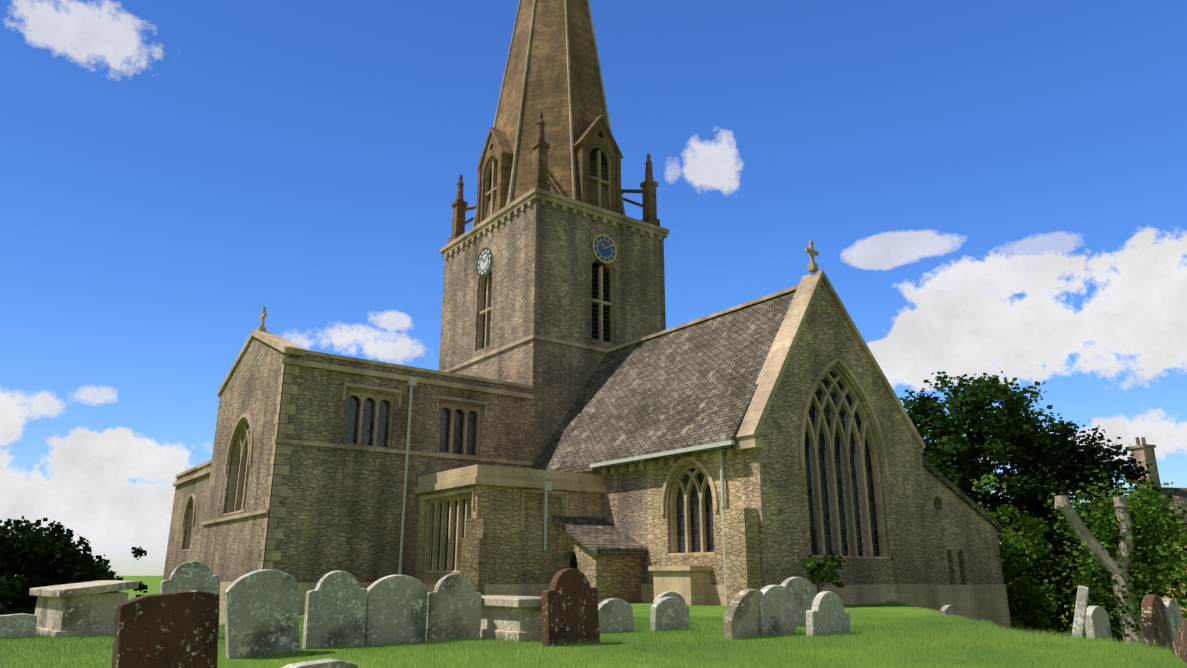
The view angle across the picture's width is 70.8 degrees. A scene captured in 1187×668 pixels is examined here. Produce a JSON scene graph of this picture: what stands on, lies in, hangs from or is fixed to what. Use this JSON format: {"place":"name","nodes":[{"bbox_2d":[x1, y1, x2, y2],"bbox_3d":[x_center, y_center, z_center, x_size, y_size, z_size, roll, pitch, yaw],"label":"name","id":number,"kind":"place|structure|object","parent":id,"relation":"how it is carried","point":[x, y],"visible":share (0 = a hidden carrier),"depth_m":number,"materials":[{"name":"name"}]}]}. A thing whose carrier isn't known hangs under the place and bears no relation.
{"place":"outdoors","nodes":[
{"label":"outdoors","id":0,"kind":"place"},
{"bbox_2d":[223,337,281,389],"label":"gable wall","id":1,"kind":"structure","parent":0,"point":[257,353],"depth_m":30.94,"materials":[{"name":"beige stone"}]},
{"bbox_2d":[240,372,879,570],"bbox_3d":[-3.233,5.627,30.118,7.187,6.950,31.214,49,-51,-69],"label":"window glass","id":2,"kind":"object","parent":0,"point":[367,420],"visible":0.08,"depth_m":26.37,"materials":[{"name":"black glass"}]},
{"bbox_2d":[414,445,763,605],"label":"stone trim","id":3,"kind":"structure","parent":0,"point":[476,474],"depth_m":26.75,"materials":[{"name":"beige stone"}]},
{"bbox_2d":[173,241,1010,629],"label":"stone trim","id":4,"kind":"structure","parent":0,"point":[987,603],"depth_m":27.08,"materials":[{"name":"beige stone"}]},
{"bbox_2d":[398,377,734,605],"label":"downpipes","id":5,"kind":"object","parent":4,"relation":"attached to","point":[411,382],"visible":0.83,"depth_m":27.25,"materials":[{"name":"grey metal"}]},
{"bbox_2d":[923,467,1003,584],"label":"lean to walls","id":6,"kind":"structure","parent":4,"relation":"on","point":[965,544],"depth_m":29.27,"materials":[{"name":"beige stone"}]},
{"bbox_2d":[922,457,1003,532],"bbox_3d":[10.862,6.474,32.568,5.300,2.620,7.370,12,-20,-35],"label":"lean to roof","id":7,"kind":"object","parent":6,"relation":"on","point":[957,491],"visible":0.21,"depth_m":29.81,"materials":[{"name":"grey stone"}]},
{"bbox_2d":[0,576,1186,667],"bbox_3d":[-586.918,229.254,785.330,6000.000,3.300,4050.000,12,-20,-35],"label":"ground grass","id":8,"kind":"structure","parent":0,"point":[153,583],"depth_m":9.41,"materials":[{"name":"green plant"}]},
{"bbox_2d":[0,520,21,605],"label":"bush","id":9,"kind":"object","parent":8,"relation":"on","point":[1,529],"visible":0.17,"depth_m":45.93,"materials":[{"name":"green plant"}]},
{"bbox_2d":[0,606,35,614],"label":"hedge","id":10,"kind":"object","parent":8,"relation":"on","point":[3,611],"visible":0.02,"depth_m":39.48,"materials":[{"name":"green plant"}]},
{"bbox_2d":[0,613,36,638],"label":"gravestone","id":11,"kind":"object","parent":8,"relation":"on","point":[20,624],"visible":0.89,"depth_m":11.37,"materials":[{"name":"grey stone"}]},
{"bbox_2d":[0,516,111,613],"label":"bush","id":12,"kind":"object","parent":8,"relation":"on","point":[47,551],"depth_m":46.32,"materials":[{"name":"green plant"}]},
{"bbox_2d":[20,551,122,593],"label":"bush","id":13,"kind":"object","parent":8,"relation":"on","point":[112,576],"visible":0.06,"depth_m":61.12,"materials":[{"name":"green plant"}]},
{"bbox_2d":[29,580,138,637],"bbox_3d":[-7.745,4.316,12.512,1.002,1.187,2.100,14,-21,-41],"label":"chest tomb","id":14,"kind":"object","parent":8,"relation":"on","point":[83,607],"visible":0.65,"depth_m":11.92,"materials":[{"name":"grey stone"}]},
{"bbox_2d":[131,546,147,597],"bbox_3d":[-20.285,12.504,37.519,1.816,5.733,1.820,12,-20,-35],"label":"shrub","id":15,"kind":"object","parent":8,"relation":"on","point":[137,552],"visible":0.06,"depth_m":37.74,"materials":[{"name":"green plant"}]},
{"bbox_2d":[112,590,218,667],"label":"gravestone","id":16,"kind":"object","parent":8,"relation":"on","point":[178,629],"visible":1,"depth_m":5.29,"materials":[{"name":"brown stone"}]},
{"bbox_2d":[163,464,210,579],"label":"chapel walls","id":17,"kind":"structure","parent":8,"relation":"on","point":[175,555],"depth_m":36.58,"materials":[{"name":"stone"}]},
{"bbox_2d":[160,561,219,636],"bbox_3d":[-5.470,3.884,11.333,0.852,1.545,0.130,12,-20,-35],"label":"gravestone","id":18,"kind":"object","parent":8,"relation":"on","point":[193,575],"visible":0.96,"depth_m":11.41,"materials":[{"name":"grey stone"}]},
{"bbox_2d":[224,569,299,658],"bbox_3d":[-3.679,3.390,9.320,0.954,1.465,0.208,12,-20,-35],"label":"gravestone","id":19,"kind":"object","parent":8,"relation":"on","point":[261,611],"visible":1,"depth_m":9.29,"materials":[{"name":"grey stone"}]},
{"bbox_2d":[282,658,357,667],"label":"gravestone","id":20,"kind":"object","parent":8,"relation":"on","point":[328,663],"visible":1,"depth_m":4.97,"materials":[{"name":"grey stone"}]},
{"bbox_2d":[302,571,367,648],"bbox_3d":[-3.103,3.565,10.027,0.758,1.391,0.157,12,-20,-35],"label":"gravestone","id":21,"kind":"object","parent":8,"relation":"on","point":[335,606],"visible":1,"depth_m":10.02,"materials":[{"name":"grey stone"}]},
{"bbox_2d":[199,352,531,581],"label":"transept walls","id":22,"kind":"structure","parent":8,"relation":"on","point":[343,511],"depth_m":28.33,"materials":[{"name":"stone"}]},
{"bbox_2d":[365,575,426,644],"bbox_3d":[-2.495,3.732,10.511,0.837,1.350,0.182,11,-19,-34],"label":"gravestone","id":23,"kind":"object","parent":8,"relation":"on","point":[396,611],"visible":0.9,"depth_m":10.51,"materials":[{"name":"grey stone"}]},
{"bbox_2d":[426,574,481,641],"bbox_3d":[-1.879,3.895,11.113,0.824,1.355,0.179,12,-20,-35],"label":"gravestone","id":24,"kind":"object","parent":8,"relation":"on","point":[454,601],"visible":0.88,"depth_m":11.13,"materials":[{"name":"grey stone"}]},
{"bbox_2d":[415,484,601,583],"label":"vestry walls","id":25,"kind":"structure","parent":8,"relation":"on","point":[516,554],"depth_m":26.77,"materials":[{"name":"beige stone"}]},
{"bbox_2d":[460,518,487,595],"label":"buttress","id":26,"kind":"structure","parent":25,"relation":"attached to","point":[473,555],"depth_m":25.09,"materials":[{"name":"beige stone"}]},
{"bbox_2d":[480,595,542,641],"bbox_3d":[-1.211,4.164,11.673,0.950,0.930,1.900,13,-21,-38],"label":"table tomb","id":27,"kind":"object","parent":8,"relation":"on","point":[513,617],"visible":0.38,"depth_m":11.03,"materials":[{"name":"beige stone"}]},
{"bbox_2d":[439,198,665,467],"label":"church tower","id":28,"kind":"structure","parent":8,"relation":"on","point":[544,258],"depth_m":36.02,"materials":[{"name":"stone"}]},
{"bbox_2d":[478,248,492,275],"bbox_3d":[-4.978,-3.301,38.221,0.070,1.320,1.320,12,-20,-35],"label":"clock face","id":29,"kind":"object","parent":28,"relation":"attached to","point":[483,265],"visible":0.58,"depth_m":38.14},
{"bbox_2d":[476,247,491,275],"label":"clock markings","id":30,"kind":"object","parent":29,"relation":"attached to","point":[487,248],"visible":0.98,"depth_m":38.15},
{"bbox_2d":[482,149,609,345],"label":"louvers","id":31,"kind":"object","parent":28,"relation":"on","point":[604,327],"visible":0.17,"depth_m":36.97,"materials":[{"name":"grey"}]},
{"bbox_2d":[475,0,621,225],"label":"church spire","id":32,"kind":"structure","parent":28,"relation":"on","point":[546,91],"depth_m":40.41,"materials":[{"name":"stone"}]},
{"bbox_2d":[472,0,625,227],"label":"spire ribs","id":33,"kind":"object","parent":32,"relation":"on","point":[570,120],"visible":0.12,"depth_m":40.51,"materials":[{"name":"stone"}]},
{"bbox_2d":[476,115,623,224],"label":"dormers","id":34,"kind":"object","parent":28,"relation":"on","point":[597,131],"visible":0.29,"depth_m":38.85,"materials":[{"name":"stone"}]},
{"bbox_2d":[448,112,659,242],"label":"pinnacles","id":35,"kind":"object","parent":28,"relation":"on","point":[540,146],"visible":0.58,"depth_m":40.06,"materials":[{"name":"brown stone"}]},
{"bbox_2d":[440,145,669,371],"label":"stone trim","id":36,"kind":"structure","parent":28,"relation":"on","point":[554,200],"depth_m":37.69,"materials":[{"name":"beige stone"}]},
{"bbox_2d":[592,236,614,262],"bbox_3d":[0.471,-3.780,37.105,1.320,1.320,0.070,12,-20,-35],"label":"clock face","id":37,"kind":"object","parent":28,"relation":"attached to","point":[606,252],"visible":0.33,"depth_m":37.06},
{"bbox_2d":[592,234,616,262],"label":"clock markings","id":38,"kind":"object","parent":37,"relation":"attached to","point":[613,244],"visible":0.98,"depth_m":37.06,"materials":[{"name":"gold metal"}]},
{"bbox_2d":[489,263,935,568],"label":"dark openings","id":39,"kind":"object","parent":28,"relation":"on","point":[573,562],"visible":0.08,"depth_m":37.05,"materials":[{"name":"black"}]},
{"bbox_2d":[541,568,599,646],"bbox_3d":[-0.272,3.655,10.389,0.869,1.425,0.185,14,-21,-41],"label":"gravestone","id":40,"kind":"object","parent":8,"relation":"on","point":[570,613],"visible":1,"depth_m":10.38,"materials":[{"name":"brown stone"}]},
{"bbox_2d":[557,526,642,602],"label":"porch walls","id":41,"kind":"structure","parent":8,"relation":"on","point":[616,577],"depth_m":26.10,"materials":[{"name":"beige stone"}]},
{"bbox_2d":[553,515,647,555],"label":"porch roof","id":42,"kind":"structure","parent":41,"relation":"on","point":[598,536],"depth_m":26.65,"materials":[{"name":"grey stone"}]},
{"bbox_2d":[598,598,633,632],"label":"gravestone","id":43,"kind":"object","parent":8,"relation":"on","point":[614,613],"visible":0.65,"depth_m":12.56,"materials":[{"name":"grey stone"}]},
{"bbox_2d":[653,591,684,602],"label":"gravestone","id":44,"kind":"object","parent":8,"relation":"on","point":[669,594],"visible":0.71,"depth_m":14.56,"materials":[{"name":"grey stone"}]},
{"bbox_2d":[650,597,688,630],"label":"gravestone","id":45,"kind":"object","parent":8,"relation":"on","point":[670,612],"visible":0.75,"depth_m":13.03,"materials":[{"name":"grey stone"}]},
{"bbox_2d":[649,566,712,604],"bbox_3d":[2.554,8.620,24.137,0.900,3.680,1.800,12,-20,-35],"label":"chest monument","id":46,"kind":"object","parent":8,"relation":"on","point":[690,585],"visible":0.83,"depth_m":24.01,"materials":[{"name":"stone"}]},
{"bbox_2d":[724,589,762,639],"bbox_3d":[2.171,4.207,11.642,0.242,1.247,1.334,-12,-20,35],"label":"gravestone","id":47,"kind":"object","parent":8,"relation":"on","point":[741,617],"visible":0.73,"depth_m":11.44,"materials":[{"name":"grey stone"}]},
{"bbox_2d":[806,591,849,635],"bbox_3d":[3.420,4.328,12.147,0.942,1.116,0.162,13,-21,-38],"label":"gravestone","id":48,"kind":"object","parent":8,"relation":"on","point":[827,613],"visible":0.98,"depth_m":12.12,"materials":[{"name":"grey stone"}]},
{"bbox_2d":[886,600,906,604],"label":"long grass","id":49,"kind":"structure","parent":8,"relation":"on","point":[895,602],"depth_m":25.14,"materials":[{"name":"green plant"}]},
{"bbox_2d":[921,450,970,498],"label":"big tree","id":50,"kind":"object","parent":8,"relation":"on","point":[938,468],"visible":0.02,"depth_m":44.95,"materials":[{"name":"green plant"}]},
{"bbox_2d":[940,605,959,616],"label":"gravestone","id":51,"kind":"object","parent":8,"relation":"on","point":[949,610],"visible":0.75,"depth_m":17.94,"materials":[{"name":"grey stone"}]},
{"bbox_2d":[898,371,1079,540],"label":"tree","id":52,"kind":"object","parent":8,"relation":"on","point":[1013,431],"depth_m":47.36,"materials":[{"name":"green plant"}]},
{"bbox_2d":[970,473,1072,635],"bbox_3d":[15.819,8.809,31.983,4.645,6.892,4.202,12,-20,-35],"label":"bush","id":53,"kind":"object","parent":8,"relation":"on","point":[1021,598],"depth_m":31.10,"materials":[{"name":"green plant"}]},
{"bbox_2d":[998,482,1078,612],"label":"tree","id":54,"kind":"object","parent":8,"relation":"on","point":[1018,502],"depth_m":45.12,"materials":[{"name":"green plant"}]},
{"bbox_2d":[999,542,1147,642],"bbox_3d":[17.858,9.980,32.138,4.235,4.123,6.623,12,-20,-35],"label":"hedge","id":55,"kind":"object","parent":8,"relation":"on","point":[1070,598],"visible":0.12,"depth_m":31.66,"materials":[{"name":"green plant"}]},
{"bbox_2d":[1072,585,1088,637],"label":"gravestone","id":56,"kind":"object","parent":8,"relation":"on","point":[1080,610],"visible":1,"depth_m":11.79,"materials":[{"name":"grey stone"}]},
{"bbox_2d":[1005,420,1181,602],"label":"yew tree","id":57,"kind":"object","parent":8,"relation":"on","point":[1076,458],"depth_m":44.01,"materials":[{"name":"green plant"}]},
{"bbox_2d":[1085,606,1112,641],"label":"gravestone","id":58,"kind":"object","parent":8,"relation":"on","point":[1097,621],"visible":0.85,"depth_m":13.13,"materials":[{"name":"grey stone"}]},
{"bbox_2d":[1141,594,1171,650],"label":"gravestone","id":59,"kind":"object","parent":8,"relation":"on","point":[1154,624],"visible":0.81,"depth_m":11.05,"materials":[{"name":"brown stone"}]},
{"bbox_2d":[1162,598,1183,645],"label":"gravestone","id":60,"kind":"object","parent":8,"relation":"on","point":[1174,616],"visible":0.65,"depth_m":11.67,"materials":[{"name":"grey stone"}]},
{"bbox_2d":[1160,530,1186,613],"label":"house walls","id":61,"kind":"structure","parent":8,"relation":"on","point":[1165,597],"depth_m":55.80,"materials":[{"name":"beige stone"}]},
{"bbox_2d":[1148,487,1186,529],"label":"house roof","id":62,"kind":"structure","parent":61,"relation":"on","point":[1179,497],"depth_m":57.87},
{"bbox_2d":[1129,437,1161,492],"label":"house chimney","id":63,"kind":"object","parent":62,"relation":"on","point":[1144,452],"visible":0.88,"depth_m":58.98,"materials":[{"name":"beige stone"}]},
{"bbox_2d":[1171,618,1186,662],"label":"gravestone","id":64,"kind":"object","parent":8,"relation":"on","point":[1179,644],"visible":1,"depth_m":9.05,"materials":[{"name":"brown stone"}]},
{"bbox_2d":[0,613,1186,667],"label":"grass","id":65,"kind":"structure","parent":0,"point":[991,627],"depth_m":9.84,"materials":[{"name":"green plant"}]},
{"bbox_2d":[759,585,795,635],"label":"gravestone","id":66,"kind":"object","parent":65,"relation":"on","point":[776,611],"visible":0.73,"depth_m":12.02,"materials":[{"name":"grey stone"}]},
{"bbox_2d":[780,577,815,626],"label":"gravestone","id":67,"kind":"object","parent":65,"relation":"on","point":[802,590],"visible":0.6,"depth_m":14.14,"materials":[{"name":"grey stone"}]},
{"bbox_2d":[800,555,845,593],"bbox_3d":[6.271,6.847,22.673,1.248,1.695,1.311,12,-20,-35],"label":"shrub","id":68,"kind":"object","parent":65,"relation":"on","point":[819,571],"depth_m":22.75,"materials":[{"name":"green plant"}]},
{"bbox_2d":[1023,463,1186,646],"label":"pollard tree","id":69,"kind":"object","parent":65,"relation":"on","point":[1155,557],"depth_m":23.20,"materials":[{"name":"green plant"}]},
{"bbox_2d":[0,0,1186,575],"label":"sky","id":70,"kind":"structure","parent":0,"point":[302,161],"materials":[{"name":"blue"}]},
{"bbox_2d":[580,462,648,583],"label":"chancel walls","id":71,"kind":"structure","parent":0,"point":[624,503],"depth_m":27.70,"materials":[{"name":"beige stone"}]},
{"bbox_2d":[531,291,795,472],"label":"roof","id":72,"kind":"structure","parent":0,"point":[691,385],"depth_m":28.95,"materials":[{"name":"grey stone"}]},
{"bbox_2d":[647,447,745,584],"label":"chancel walls","id":73,"kind":"structure","parent":0,"point":[659,537],"depth_m":25.16,"materials":[{"name":"beige stone"}]},
{"bbox_2d":[723,508,761,606],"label":"buttress","id":74,"kind":"structure","parent":73,"relation":"attached to","point":[742,551],"depth_m":22.83,"materials":[{"name":"beige stone"}]},
{"bbox_2d":[743,280,935,585],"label":"gable wall","id":75,"kind":"structure","parent":0,"point":[775,486],"depth_m":25.91,"materials":[{"name":"beige stone"}]}
]}

